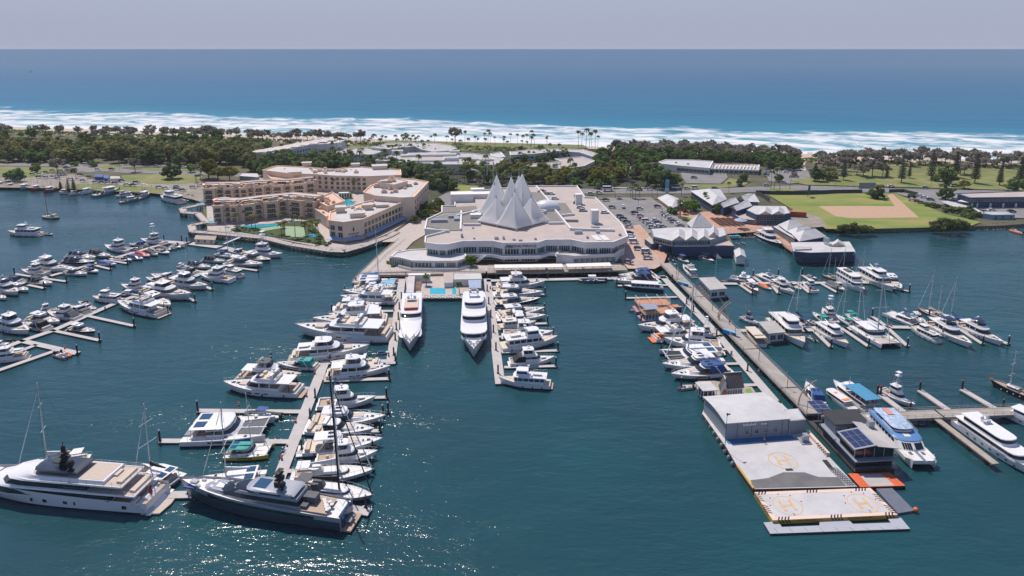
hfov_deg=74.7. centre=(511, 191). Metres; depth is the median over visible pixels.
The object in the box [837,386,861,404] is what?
lower windows
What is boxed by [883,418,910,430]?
bridge windows
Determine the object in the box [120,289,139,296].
cruiser
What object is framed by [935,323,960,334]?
cabin windows
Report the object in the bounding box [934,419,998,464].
walkway jetty
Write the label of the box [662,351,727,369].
sports cruiser
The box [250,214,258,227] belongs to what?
golden palm
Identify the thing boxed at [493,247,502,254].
window
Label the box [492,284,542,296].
sports cruiser
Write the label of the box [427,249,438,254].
window
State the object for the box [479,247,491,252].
window
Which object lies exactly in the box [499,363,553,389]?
pilothouse cruiser
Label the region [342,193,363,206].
court paving
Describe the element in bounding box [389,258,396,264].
window
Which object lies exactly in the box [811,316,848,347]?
pilothouse cruiser
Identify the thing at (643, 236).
footpath
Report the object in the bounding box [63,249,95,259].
sports cruiser
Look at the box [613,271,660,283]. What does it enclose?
sports cruiser
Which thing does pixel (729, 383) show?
floating building
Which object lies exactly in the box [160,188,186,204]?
pilothouse cruiser
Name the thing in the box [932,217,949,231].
mangrove
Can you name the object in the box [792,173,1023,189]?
lawn
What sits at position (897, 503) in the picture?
floating platform
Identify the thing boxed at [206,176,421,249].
hotel forecourt
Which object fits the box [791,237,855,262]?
jetty restaurant
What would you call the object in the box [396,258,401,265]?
window
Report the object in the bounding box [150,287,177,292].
cabin windows
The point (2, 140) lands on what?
forest tree
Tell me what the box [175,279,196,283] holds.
cabin windows
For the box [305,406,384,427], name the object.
sports cruiser
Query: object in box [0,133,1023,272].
ground
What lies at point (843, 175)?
norfolk pine
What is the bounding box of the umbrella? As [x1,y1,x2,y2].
[734,218,746,223]
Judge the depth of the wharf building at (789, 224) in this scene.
378.14 m
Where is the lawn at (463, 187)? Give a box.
[448,185,477,192]
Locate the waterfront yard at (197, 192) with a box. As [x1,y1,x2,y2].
[0,174,203,201]
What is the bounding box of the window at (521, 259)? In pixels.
[521,259,535,260]
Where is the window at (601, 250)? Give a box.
[599,248,610,252]
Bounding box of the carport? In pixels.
[942,201,982,216]
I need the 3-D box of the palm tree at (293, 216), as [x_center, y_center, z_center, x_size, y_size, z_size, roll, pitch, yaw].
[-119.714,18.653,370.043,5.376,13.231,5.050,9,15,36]
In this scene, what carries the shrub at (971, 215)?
on the ground at (759, 179)
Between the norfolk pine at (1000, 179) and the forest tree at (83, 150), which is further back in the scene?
the forest tree at (83, 150)
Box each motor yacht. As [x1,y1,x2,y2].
[0,275,18,295]
[0,311,28,334]
[0,345,31,363]
[27,254,67,272]
[117,293,171,318]
[138,279,190,300]
[168,270,207,289]
[223,368,307,398]
[234,357,300,380]
[288,336,368,361]
[295,313,392,342]
[313,300,392,324]
[323,353,389,379]
[328,299,386,314]
[340,284,397,305]
[493,270,544,289]
[638,308,696,332]
[647,321,688,342]
[683,263,698,277]
[752,226,781,246]
[768,276,793,294]
[924,315,971,347]
[956,316,1003,345]
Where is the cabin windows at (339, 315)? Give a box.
[336,313,368,317]
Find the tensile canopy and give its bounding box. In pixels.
[471,172,549,230]
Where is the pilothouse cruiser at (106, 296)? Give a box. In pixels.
[92,286,124,303]
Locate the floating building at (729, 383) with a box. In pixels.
[695,371,755,401]
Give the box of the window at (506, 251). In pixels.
[504,249,518,254]
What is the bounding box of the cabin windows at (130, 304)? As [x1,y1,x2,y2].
[128,303,148,308]
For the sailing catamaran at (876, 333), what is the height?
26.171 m
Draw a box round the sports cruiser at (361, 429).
[302,415,373,436]
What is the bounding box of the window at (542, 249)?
[538,246,544,253]
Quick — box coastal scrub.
[8,129,1021,168]
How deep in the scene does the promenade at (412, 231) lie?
383.98 m
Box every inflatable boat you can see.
[52,351,67,359]
[60,349,71,357]
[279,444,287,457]
[578,275,606,282]
[677,385,694,390]
[805,335,815,341]
[1009,229,1023,234]
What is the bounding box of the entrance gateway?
[471,162,493,182]
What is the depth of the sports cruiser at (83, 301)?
279.41 m
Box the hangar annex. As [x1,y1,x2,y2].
[784,408,805,434]
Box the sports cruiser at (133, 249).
[123,247,138,251]
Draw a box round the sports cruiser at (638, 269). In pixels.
[618,267,656,276]
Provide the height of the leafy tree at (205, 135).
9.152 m
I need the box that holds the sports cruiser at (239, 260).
[223,255,262,266]
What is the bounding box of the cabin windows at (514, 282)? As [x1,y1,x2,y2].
[508,279,529,283]
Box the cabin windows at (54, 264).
[40,262,58,266]
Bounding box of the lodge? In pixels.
[658,159,712,174]
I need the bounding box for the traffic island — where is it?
[764,188,798,190]
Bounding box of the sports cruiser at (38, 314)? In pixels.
[23,310,59,324]
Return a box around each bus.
[602,186,613,190]
[671,184,680,188]
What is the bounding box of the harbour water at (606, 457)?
[0,159,1023,575]
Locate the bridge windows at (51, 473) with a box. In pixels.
[39,471,69,475]
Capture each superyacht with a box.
[0,441,174,515]
[179,468,361,532]
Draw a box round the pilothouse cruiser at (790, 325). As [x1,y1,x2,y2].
[765,309,805,347]
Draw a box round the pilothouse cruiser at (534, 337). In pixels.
[499,324,557,352]
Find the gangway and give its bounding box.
[223,235,240,243]
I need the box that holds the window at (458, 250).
[447,248,460,254]
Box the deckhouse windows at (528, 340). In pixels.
[507,337,541,344]
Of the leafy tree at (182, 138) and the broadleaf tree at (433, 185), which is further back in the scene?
the leafy tree at (182, 138)
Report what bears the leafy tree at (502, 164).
on the resort grounds at (583, 184)
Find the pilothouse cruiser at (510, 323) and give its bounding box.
[497,313,535,330]
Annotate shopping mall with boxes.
[389,185,627,271]
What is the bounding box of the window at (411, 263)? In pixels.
[407,261,413,267]
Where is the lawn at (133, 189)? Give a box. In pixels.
[58,184,164,192]
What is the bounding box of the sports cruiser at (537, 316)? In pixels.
[497,309,545,321]
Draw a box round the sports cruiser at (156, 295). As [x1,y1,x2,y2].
[144,290,170,307]
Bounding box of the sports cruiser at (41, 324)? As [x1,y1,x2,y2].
[22,319,53,332]
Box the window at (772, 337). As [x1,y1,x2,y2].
[770,335,775,339]
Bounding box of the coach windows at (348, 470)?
[318,467,349,475]
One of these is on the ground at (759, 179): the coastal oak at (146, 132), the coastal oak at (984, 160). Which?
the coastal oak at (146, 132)
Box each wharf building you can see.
[658,194,683,209]
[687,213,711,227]
[691,189,726,212]
[718,197,738,215]
[730,200,751,217]
[734,213,756,224]
[736,194,758,206]
[746,206,790,224]
[772,225,795,242]
[778,218,802,231]
[787,225,811,233]
[792,228,826,241]
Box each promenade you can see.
[361,235,622,272]
[382,214,435,241]
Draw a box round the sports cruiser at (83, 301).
[78,299,92,305]
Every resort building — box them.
[253,137,346,159]
[333,147,383,160]
[371,142,456,156]
[375,150,503,173]
[490,152,504,160]
[509,148,597,160]
[526,156,594,179]
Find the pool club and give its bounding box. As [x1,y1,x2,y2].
[405,273,482,300]
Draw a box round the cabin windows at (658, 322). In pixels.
[655,319,682,325]
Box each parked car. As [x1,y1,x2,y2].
[623,258,633,263]
[629,238,638,242]
[642,254,652,258]
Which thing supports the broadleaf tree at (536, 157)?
on the resort grounds at (583, 184)
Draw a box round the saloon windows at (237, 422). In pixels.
[205,416,240,434]
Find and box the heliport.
[702,401,896,523]
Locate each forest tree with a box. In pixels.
[0,135,5,145]
[1,144,12,153]
[3,140,18,147]
[4,137,20,144]
[8,146,23,161]
[17,141,31,151]
[30,140,46,150]
[40,136,57,140]
[44,140,58,149]
[45,143,61,157]
[50,149,63,160]
[51,140,65,146]
[56,149,72,161]
[60,138,73,144]
[61,144,75,148]
[63,145,75,160]
[75,140,87,146]
[77,146,95,161]
[84,149,101,160]
[91,140,105,156]
[99,144,106,152]
[101,147,115,159]
[107,142,126,162]
[109,139,124,146]
[126,144,139,157]
[129,145,143,154]
[130,149,139,158]
[145,144,162,152]
[154,140,163,144]
[161,144,177,159]
[164,142,178,150]
[164,146,176,158]
[179,142,191,152]
[181,147,194,162]
[189,145,210,161]
[194,141,208,146]
[200,137,211,146]
[201,147,218,161]
[210,140,228,151]
[216,147,234,163]
[228,140,248,148]
[230,144,244,154]
[237,153,255,164]
[242,148,257,159]
[243,142,252,147]
[247,144,263,149]
[823,166,837,179]
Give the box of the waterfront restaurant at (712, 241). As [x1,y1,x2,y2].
[645,225,733,255]
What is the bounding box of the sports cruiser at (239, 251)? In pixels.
[228,248,245,254]
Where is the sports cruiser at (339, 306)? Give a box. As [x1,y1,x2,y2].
[332,297,381,309]
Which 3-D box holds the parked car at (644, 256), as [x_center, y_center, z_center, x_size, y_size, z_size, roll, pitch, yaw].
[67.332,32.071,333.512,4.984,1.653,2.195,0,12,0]
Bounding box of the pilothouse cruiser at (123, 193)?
[115,190,132,197]
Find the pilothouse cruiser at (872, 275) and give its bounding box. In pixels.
[856,262,894,291]
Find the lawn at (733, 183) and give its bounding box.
[677,178,750,188]
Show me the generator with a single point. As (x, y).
(803, 439)
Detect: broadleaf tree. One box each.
[0,133,9,139]
[0,151,15,161]
[2,169,15,180]
[7,167,26,181]
[17,149,28,160]
[24,149,39,161]
[25,125,37,137]
[26,144,42,151]
[29,164,40,171]
[36,150,51,161]
[72,142,86,148]
[73,150,81,160]
[77,131,90,137]
[87,136,95,141]
[113,151,126,160]
[121,135,132,140]
[127,136,141,144]
[134,141,145,147]
[134,149,145,163]
[140,148,154,164]
[152,151,165,163]
[157,134,168,141]
[159,162,181,178]
[169,133,176,140]
[170,151,182,159]
[172,154,186,164]
[190,133,198,138]
[211,127,222,137]
[213,134,223,141]
[226,152,237,164]
[230,134,243,140]
[245,158,253,170]
[253,161,266,168]
[256,163,268,173]
[272,153,283,165]
[284,158,293,165]
[288,156,301,165]
[301,154,309,166]
[311,156,322,167]
[319,156,331,167]
[325,154,338,168]
[338,155,349,165]
[339,158,353,167]
[367,154,376,163]
[384,156,398,167]
[399,167,410,178]
[406,162,415,174]
[414,162,429,172]
[414,169,430,179]
[421,209,429,217]
[422,177,431,184]
[424,202,435,209]
[429,181,436,188]
[436,200,444,205]
[437,183,446,189]
[447,178,457,186]
[448,181,456,190]
[521,155,527,161]
[534,155,541,161]
[539,153,550,161]
[549,151,557,158]
[560,148,569,156]
[592,151,607,159]
[594,147,607,154]
[594,154,607,165]
[613,144,621,151]
[617,148,626,158]
[622,156,630,162]
[624,151,636,158]
[631,145,643,153]
[631,163,644,177]
[639,153,651,163]
[641,149,651,155]
[650,149,658,156]
[650,164,663,170]
[656,152,667,160]
[665,146,672,156]
[669,150,682,158]
[680,152,687,159]
[688,152,696,159]
[697,151,703,159]
[701,150,713,160]
[704,148,716,156]
[716,152,730,163]
[721,150,734,162]
[734,154,744,161]
[738,173,748,180]
[743,152,755,163]
[750,152,761,163]
[755,156,764,163]
[762,151,775,163]
[764,158,775,168]
[774,152,785,159]
[774,174,783,180]
[779,158,790,166]
[779,163,788,168]
[786,153,796,156]
[786,156,796,161]
[788,161,801,168]
[810,167,826,180]
[866,187,877,197]
[871,187,885,198]
[935,164,959,183]
[936,184,956,199]
[1002,176,1023,190]
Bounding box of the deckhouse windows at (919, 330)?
[917,329,938,337]
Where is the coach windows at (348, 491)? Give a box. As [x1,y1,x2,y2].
[317,489,349,494]
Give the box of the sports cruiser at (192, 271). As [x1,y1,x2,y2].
[176,267,197,275]
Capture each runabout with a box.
[0,339,15,343]
[81,264,97,273]
[96,260,116,266]
[112,256,131,261]
[126,254,142,260]
[134,251,149,257]
[144,249,157,255]
[155,248,169,254]
[157,245,170,251]
[170,244,180,248]
[376,351,388,354]
[676,254,688,263]
[698,252,713,262]
[718,350,726,356]
[743,279,757,292]
[758,283,771,290]
[805,319,815,325]
[825,280,843,291]
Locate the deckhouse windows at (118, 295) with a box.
[98,295,120,298]
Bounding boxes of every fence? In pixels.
[756,190,769,200]
[757,189,861,194]
[889,189,917,194]
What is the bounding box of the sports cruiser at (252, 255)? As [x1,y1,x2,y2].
[244,250,270,262]
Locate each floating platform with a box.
[763,518,909,535]
[875,488,918,514]
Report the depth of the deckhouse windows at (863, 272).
302.88 m
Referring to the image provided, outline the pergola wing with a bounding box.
[710,163,759,174]
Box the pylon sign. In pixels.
[665,180,668,192]
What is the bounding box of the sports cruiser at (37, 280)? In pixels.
[25,275,52,285]
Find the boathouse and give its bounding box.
[734,248,745,263]
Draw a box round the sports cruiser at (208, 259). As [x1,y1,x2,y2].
[201,255,224,262]
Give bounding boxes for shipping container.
[789,210,806,217]
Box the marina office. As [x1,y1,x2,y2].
[194,235,216,243]
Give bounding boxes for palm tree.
[231,212,239,227]
[257,156,263,174]
[274,153,282,162]
[279,149,286,163]
[289,214,299,236]
[504,163,510,179]
[675,199,684,217]
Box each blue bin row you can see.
[678,281,690,286]
[723,328,739,335]
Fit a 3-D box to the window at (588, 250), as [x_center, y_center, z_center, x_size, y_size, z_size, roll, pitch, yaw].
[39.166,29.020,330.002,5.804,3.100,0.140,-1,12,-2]
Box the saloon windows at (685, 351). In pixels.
[683,346,691,356]
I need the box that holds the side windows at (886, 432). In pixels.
[870,414,893,440]
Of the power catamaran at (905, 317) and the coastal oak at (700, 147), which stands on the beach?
the coastal oak at (700, 147)
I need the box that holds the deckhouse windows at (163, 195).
[163,195,182,198]
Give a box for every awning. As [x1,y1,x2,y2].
[494,264,562,274]
[566,262,611,270]
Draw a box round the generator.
[796,433,811,444]
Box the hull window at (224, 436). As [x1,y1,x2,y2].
[207,436,246,443]
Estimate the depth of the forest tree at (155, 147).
610.58 m
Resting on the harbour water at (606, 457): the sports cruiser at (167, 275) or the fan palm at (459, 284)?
the sports cruiser at (167, 275)
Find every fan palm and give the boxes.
[422,273,429,285]
[454,282,462,292]
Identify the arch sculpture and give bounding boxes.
[797,380,816,404]
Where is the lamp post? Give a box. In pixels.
[724,413,730,450]
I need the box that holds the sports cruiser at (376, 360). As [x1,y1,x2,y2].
[330,353,382,364]
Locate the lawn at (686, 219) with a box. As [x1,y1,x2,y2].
[681,216,691,222]
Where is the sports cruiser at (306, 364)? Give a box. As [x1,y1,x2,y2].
[277,357,319,371]
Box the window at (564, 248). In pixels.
[559,246,569,250]
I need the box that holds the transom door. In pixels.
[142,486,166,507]
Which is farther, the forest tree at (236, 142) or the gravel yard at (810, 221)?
the forest tree at (236, 142)
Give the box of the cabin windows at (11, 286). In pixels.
[0,284,14,288]
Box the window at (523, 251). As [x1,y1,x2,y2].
[521,248,535,253]
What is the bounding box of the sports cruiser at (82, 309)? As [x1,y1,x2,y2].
[65,303,92,314]
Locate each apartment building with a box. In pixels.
[202,176,316,203]
[212,192,328,222]
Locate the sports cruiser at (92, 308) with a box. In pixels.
[81,303,96,310]
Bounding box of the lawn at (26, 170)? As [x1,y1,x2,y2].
[0,167,63,177]
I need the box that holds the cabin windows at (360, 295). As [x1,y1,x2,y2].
[358,294,383,297]
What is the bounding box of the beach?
[1,127,1020,167]
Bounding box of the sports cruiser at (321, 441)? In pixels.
[296,430,382,457]
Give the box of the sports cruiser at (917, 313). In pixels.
[911,311,925,322]
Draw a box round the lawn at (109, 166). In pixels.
[94,165,122,168]
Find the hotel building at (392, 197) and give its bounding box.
[262,161,428,241]
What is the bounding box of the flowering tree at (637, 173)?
[632,170,639,178]
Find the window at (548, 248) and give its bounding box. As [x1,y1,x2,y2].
[546,246,556,250]
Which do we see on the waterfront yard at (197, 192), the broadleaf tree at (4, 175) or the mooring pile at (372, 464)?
the broadleaf tree at (4, 175)
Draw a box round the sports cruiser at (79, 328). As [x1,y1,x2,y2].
[65,322,95,334]
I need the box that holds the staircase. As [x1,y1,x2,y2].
[475,252,485,262]
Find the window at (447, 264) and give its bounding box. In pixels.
[446,263,455,266]
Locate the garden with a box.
[231,222,326,243]
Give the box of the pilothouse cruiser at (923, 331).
[910,323,942,343]
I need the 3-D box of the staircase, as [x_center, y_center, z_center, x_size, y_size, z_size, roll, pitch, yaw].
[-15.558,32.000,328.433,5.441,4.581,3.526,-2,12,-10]
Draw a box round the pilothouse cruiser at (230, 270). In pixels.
[222,264,244,278]
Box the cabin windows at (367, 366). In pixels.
[341,363,369,371]
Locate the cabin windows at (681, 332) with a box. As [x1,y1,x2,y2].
[665,330,686,334]
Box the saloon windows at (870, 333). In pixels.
[861,328,885,334]
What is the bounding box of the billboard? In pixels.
[859,182,875,188]
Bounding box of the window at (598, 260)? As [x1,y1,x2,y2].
[594,257,600,262]
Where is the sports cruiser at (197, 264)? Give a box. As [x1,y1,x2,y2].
[185,259,210,269]
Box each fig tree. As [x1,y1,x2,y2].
[640,168,659,185]
[652,169,678,188]
[670,173,682,186]
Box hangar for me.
[702,392,795,443]
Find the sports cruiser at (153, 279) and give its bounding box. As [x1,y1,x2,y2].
[146,275,166,281]
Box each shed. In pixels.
[239,173,258,179]
[982,211,1014,219]
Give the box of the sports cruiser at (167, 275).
[151,272,174,279]
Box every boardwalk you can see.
[179,203,399,256]
[352,238,404,286]
[364,268,485,277]
[487,266,627,277]
[725,227,758,234]
[776,234,791,253]
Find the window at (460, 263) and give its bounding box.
[458,260,465,266]
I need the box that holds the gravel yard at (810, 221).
[790,210,826,227]
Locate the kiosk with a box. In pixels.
[94,174,120,181]
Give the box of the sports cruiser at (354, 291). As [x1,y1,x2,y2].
[343,284,393,295]
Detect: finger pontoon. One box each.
[878,394,905,410]
[917,390,949,408]
[959,389,995,407]
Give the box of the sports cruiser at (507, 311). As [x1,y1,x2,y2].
[495,303,544,318]
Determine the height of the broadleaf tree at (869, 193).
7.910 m
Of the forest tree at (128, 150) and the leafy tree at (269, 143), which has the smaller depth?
the forest tree at (128, 150)
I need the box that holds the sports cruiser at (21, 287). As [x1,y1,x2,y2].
[13,282,28,292]
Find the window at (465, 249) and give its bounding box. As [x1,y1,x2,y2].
[463,247,476,252]
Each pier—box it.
[659,261,822,417]
[821,403,1023,423]
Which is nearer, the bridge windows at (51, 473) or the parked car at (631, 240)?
the bridge windows at (51, 473)
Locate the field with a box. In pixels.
[767,193,979,228]
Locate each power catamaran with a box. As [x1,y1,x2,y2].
[179,412,274,447]
[729,271,751,282]
[754,269,776,281]
[882,308,921,325]
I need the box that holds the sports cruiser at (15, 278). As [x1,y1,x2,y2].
[7,275,24,282]
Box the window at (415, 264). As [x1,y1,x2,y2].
[414,262,431,266]
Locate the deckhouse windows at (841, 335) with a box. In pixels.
[816,324,842,337]
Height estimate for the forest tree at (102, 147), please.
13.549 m
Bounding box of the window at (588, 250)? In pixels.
[586,248,597,252]
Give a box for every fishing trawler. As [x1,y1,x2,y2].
[20,179,31,190]
[30,178,45,191]
[43,180,60,192]
[59,185,70,193]
[68,183,81,195]
[80,181,98,194]
[90,177,119,197]
[118,189,138,203]
[134,183,149,199]
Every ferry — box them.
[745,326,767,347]
[826,388,858,410]
[833,376,880,412]
[866,408,936,468]
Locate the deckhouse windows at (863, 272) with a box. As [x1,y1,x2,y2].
[860,269,888,281]
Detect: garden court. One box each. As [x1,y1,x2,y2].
[259,226,282,230]
[285,226,305,236]
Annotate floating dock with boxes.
[0,264,256,371]
[13,243,167,289]
[158,359,388,478]
[166,491,192,499]
[167,241,235,249]
[331,279,405,364]
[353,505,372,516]
[484,279,557,384]
[487,276,667,282]
[617,276,784,406]
[721,275,908,294]
[738,316,1007,347]
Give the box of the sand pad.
[819,194,917,217]
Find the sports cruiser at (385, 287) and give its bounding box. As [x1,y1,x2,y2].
[353,280,395,289]
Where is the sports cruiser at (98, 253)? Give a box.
[88,248,109,257]
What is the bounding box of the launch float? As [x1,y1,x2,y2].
[848,472,904,489]
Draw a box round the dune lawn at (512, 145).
[346,140,587,149]
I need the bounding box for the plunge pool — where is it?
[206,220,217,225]
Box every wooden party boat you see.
[632,294,682,314]
[637,303,681,322]
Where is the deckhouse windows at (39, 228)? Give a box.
[15,228,39,231]
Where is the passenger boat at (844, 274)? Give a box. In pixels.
[834,267,864,292]
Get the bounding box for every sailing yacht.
[18,383,91,463]
[41,188,58,219]
[177,235,193,269]
[214,216,236,257]
[289,375,373,482]
[296,371,373,501]
[787,271,810,327]
[822,248,835,280]
[836,279,854,326]
[844,279,864,324]
[918,270,943,316]
[941,279,964,322]
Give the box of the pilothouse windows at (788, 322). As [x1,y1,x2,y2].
[782,317,798,323]
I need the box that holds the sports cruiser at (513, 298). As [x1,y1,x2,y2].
[493,293,540,307]
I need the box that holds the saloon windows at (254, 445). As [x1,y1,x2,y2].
[236,442,255,453]
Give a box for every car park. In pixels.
[68,164,123,171]
[597,197,687,233]
[681,172,727,183]
[764,168,809,183]
[897,189,1023,217]
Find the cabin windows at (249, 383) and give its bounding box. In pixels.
[246,381,280,388]
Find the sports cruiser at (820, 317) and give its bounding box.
[812,310,829,322]
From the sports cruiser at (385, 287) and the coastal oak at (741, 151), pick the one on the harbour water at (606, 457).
the sports cruiser at (385, 287)
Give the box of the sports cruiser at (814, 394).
[802,379,827,405]
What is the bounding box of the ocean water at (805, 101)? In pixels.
[0,49,1023,158]
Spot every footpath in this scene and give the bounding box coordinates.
[633,227,666,262]
[800,152,812,169]
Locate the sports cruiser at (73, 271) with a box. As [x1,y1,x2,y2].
[62,267,86,275]
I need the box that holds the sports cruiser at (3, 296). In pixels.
[0,293,6,299]
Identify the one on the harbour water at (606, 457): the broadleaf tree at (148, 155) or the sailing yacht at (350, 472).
the sailing yacht at (350, 472)
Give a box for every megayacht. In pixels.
[398,292,422,350]
[460,289,487,356]
[947,411,1023,472]
[1004,404,1023,426]
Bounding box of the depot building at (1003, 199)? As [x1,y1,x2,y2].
[955,191,1023,207]
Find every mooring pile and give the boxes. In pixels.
[157,429,162,442]
[363,494,368,508]
[371,457,374,470]
[378,419,381,432]
[386,401,389,413]
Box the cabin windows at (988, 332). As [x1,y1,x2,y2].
[966,324,990,334]
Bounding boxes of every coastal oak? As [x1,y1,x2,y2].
[1,125,12,131]
[36,124,46,134]
[46,158,66,173]
[54,125,64,135]
[73,126,82,133]
[95,128,106,134]
[109,126,121,131]
[126,129,134,134]
[127,158,140,171]
[143,130,152,134]
[144,124,156,134]
[160,127,168,135]
[166,128,177,133]
[185,127,195,132]
[191,128,201,134]
[202,125,210,131]
[225,129,232,134]
[246,132,254,139]
[252,129,262,135]
[257,131,266,136]
[269,133,278,137]
[283,132,291,141]
[292,128,301,138]
[302,131,311,140]
[314,129,322,136]
[321,130,331,137]
[355,129,365,141]
[448,127,462,142]
[612,139,622,146]
[654,145,665,151]
[678,141,689,146]
[681,144,691,150]
[691,141,702,146]
[693,145,703,152]
[713,144,724,150]
[725,144,735,148]
[726,148,738,154]
[737,149,749,154]
[740,145,751,150]
[759,147,769,154]
[769,143,782,151]
[780,145,790,151]
[784,146,798,152]
[791,149,801,156]
[812,152,823,162]
[817,154,830,166]
[822,158,839,166]
[828,152,836,157]
[836,162,848,173]
[837,157,846,162]
[841,151,852,157]
[844,156,853,161]
[845,152,857,163]
[851,163,860,174]
[857,163,870,176]
[858,150,871,162]
[861,157,870,161]
[863,158,881,175]
[870,151,883,159]
[874,155,884,160]
[876,163,892,175]
[882,149,894,160]
[894,148,907,157]
[894,157,902,162]
[900,151,915,165]
[912,148,923,160]
[916,152,925,163]
[917,145,930,152]
[924,152,931,161]
[928,154,939,159]
[931,148,942,160]
[938,151,952,162]
[953,149,966,156]
[959,162,972,173]
[959,163,967,174]
[963,151,974,162]
[965,156,975,163]
[969,151,982,158]
[979,157,989,166]
[990,159,1000,165]
[992,151,1001,157]
[999,155,1011,167]
[1010,154,1018,163]
[1013,150,1023,161]
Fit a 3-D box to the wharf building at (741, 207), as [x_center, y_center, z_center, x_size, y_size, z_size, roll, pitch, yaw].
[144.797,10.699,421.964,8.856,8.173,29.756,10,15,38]
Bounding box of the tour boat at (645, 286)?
[621,280,662,292]
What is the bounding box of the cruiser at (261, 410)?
[243,406,282,420]
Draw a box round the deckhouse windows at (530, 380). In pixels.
[514,377,543,382]
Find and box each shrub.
[69,161,79,165]
[88,160,97,166]
[666,206,678,213]
[907,194,916,197]
[923,202,935,206]
[942,206,955,211]
[953,206,966,213]
[959,211,968,216]
[965,205,976,211]
[966,212,974,218]
[970,211,982,216]
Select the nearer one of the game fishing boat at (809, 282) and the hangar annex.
the hangar annex
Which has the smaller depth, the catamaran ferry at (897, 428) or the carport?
the catamaran ferry at (897, 428)
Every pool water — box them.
[243,224,277,227]
[343,199,354,205]
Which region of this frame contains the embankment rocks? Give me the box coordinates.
[131,189,1021,252]
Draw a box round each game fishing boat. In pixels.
[21,259,51,276]
[31,302,56,313]
[47,295,82,320]
[104,234,130,253]
[121,272,145,292]
[140,223,167,244]
[198,257,235,283]
[245,230,282,257]
[315,368,375,411]
[315,432,376,465]
[501,312,552,339]
[507,343,554,365]
[664,315,721,350]
[703,316,715,337]
[739,302,759,325]
[803,273,818,293]
[822,295,839,324]
[876,371,915,406]
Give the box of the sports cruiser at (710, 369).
[671,359,733,380]
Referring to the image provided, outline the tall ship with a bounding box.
[982,351,1023,400]
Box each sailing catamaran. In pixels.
[135,403,186,484]
[202,402,267,478]
[222,393,274,461]
[354,230,398,288]
[659,284,724,362]
[848,274,901,348]
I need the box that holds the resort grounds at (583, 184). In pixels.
[327,148,661,201]
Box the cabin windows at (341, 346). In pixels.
[310,344,343,352]
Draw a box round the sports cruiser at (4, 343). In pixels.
[0,342,12,347]
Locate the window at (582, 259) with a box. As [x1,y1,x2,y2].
[578,258,585,262]
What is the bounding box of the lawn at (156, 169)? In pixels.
[136,168,188,170]
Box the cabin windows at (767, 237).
[759,233,776,239]
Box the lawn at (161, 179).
[121,174,201,183]
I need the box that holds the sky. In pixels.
[0,0,1023,48]
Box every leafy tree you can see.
[44,131,51,136]
[179,135,186,140]
[183,133,191,140]
[186,163,194,171]
[196,158,219,178]
[201,133,208,139]
[208,167,223,180]
[219,166,239,180]
[262,140,271,147]
[410,215,420,222]
[464,255,476,265]
[465,172,475,180]
[497,163,510,177]
[511,162,521,169]
[520,162,532,166]
[524,170,538,184]
[536,163,550,176]
[543,167,552,176]
[544,175,557,184]
[552,172,565,178]
[557,176,563,184]
[558,166,572,176]
[571,177,580,184]
[577,167,589,177]
[586,176,593,183]
[588,169,604,179]
[592,178,602,187]
[596,162,613,169]
[601,173,609,184]
[602,167,610,173]
[606,171,617,179]
[612,167,622,180]
[618,167,628,179]
[619,159,627,164]
[651,155,660,163]
[684,200,697,211]
[711,204,719,212]
[958,180,971,187]
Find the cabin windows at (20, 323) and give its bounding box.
[0,321,22,327]
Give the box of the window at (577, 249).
[571,246,583,252]
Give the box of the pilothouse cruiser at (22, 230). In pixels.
[7,222,44,236]
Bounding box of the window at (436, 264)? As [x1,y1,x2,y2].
[435,263,444,266]
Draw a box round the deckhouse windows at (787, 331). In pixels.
[770,315,801,333]
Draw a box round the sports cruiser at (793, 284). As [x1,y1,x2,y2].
[787,281,800,290]
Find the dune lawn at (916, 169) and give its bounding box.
[839,166,1023,173]
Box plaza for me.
[657,203,775,233]
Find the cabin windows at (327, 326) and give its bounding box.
[324,323,365,331]
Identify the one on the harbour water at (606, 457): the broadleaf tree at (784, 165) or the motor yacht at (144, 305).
the motor yacht at (144, 305)
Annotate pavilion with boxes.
[338,192,352,197]
[695,381,718,398]
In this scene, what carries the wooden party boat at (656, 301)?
on the harbour water at (606, 457)
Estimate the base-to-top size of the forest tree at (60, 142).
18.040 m
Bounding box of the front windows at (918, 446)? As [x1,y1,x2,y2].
[901,442,923,449]
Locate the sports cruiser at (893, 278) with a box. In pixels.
[887,273,903,290]
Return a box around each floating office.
[696,277,728,300]
[758,321,786,344]
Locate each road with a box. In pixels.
[0,163,260,176]
[77,164,200,171]
[430,185,1000,204]
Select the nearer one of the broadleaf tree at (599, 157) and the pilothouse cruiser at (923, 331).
the pilothouse cruiser at (923, 331)
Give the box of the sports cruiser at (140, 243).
[129,241,147,246]
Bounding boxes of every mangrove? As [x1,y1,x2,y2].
[835,224,846,231]
[842,224,854,232]
[848,222,862,233]
[859,225,869,231]
[866,225,874,231]
[928,220,941,230]
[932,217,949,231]
[941,217,955,231]
[949,218,966,231]
[959,220,971,230]
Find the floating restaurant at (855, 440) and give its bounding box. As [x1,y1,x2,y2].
[804,400,900,472]
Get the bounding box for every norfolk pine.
[71,178,77,189]
[810,163,817,180]
[840,159,847,179]
[897,155,908,182]
[907,164,911,175]
[926,151,936,179]
[952,151,961,176]
[970,154,981,182]
[996,164,1004,184]
[1016,157,1023,179]
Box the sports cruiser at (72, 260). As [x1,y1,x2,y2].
[58,255,94,264]

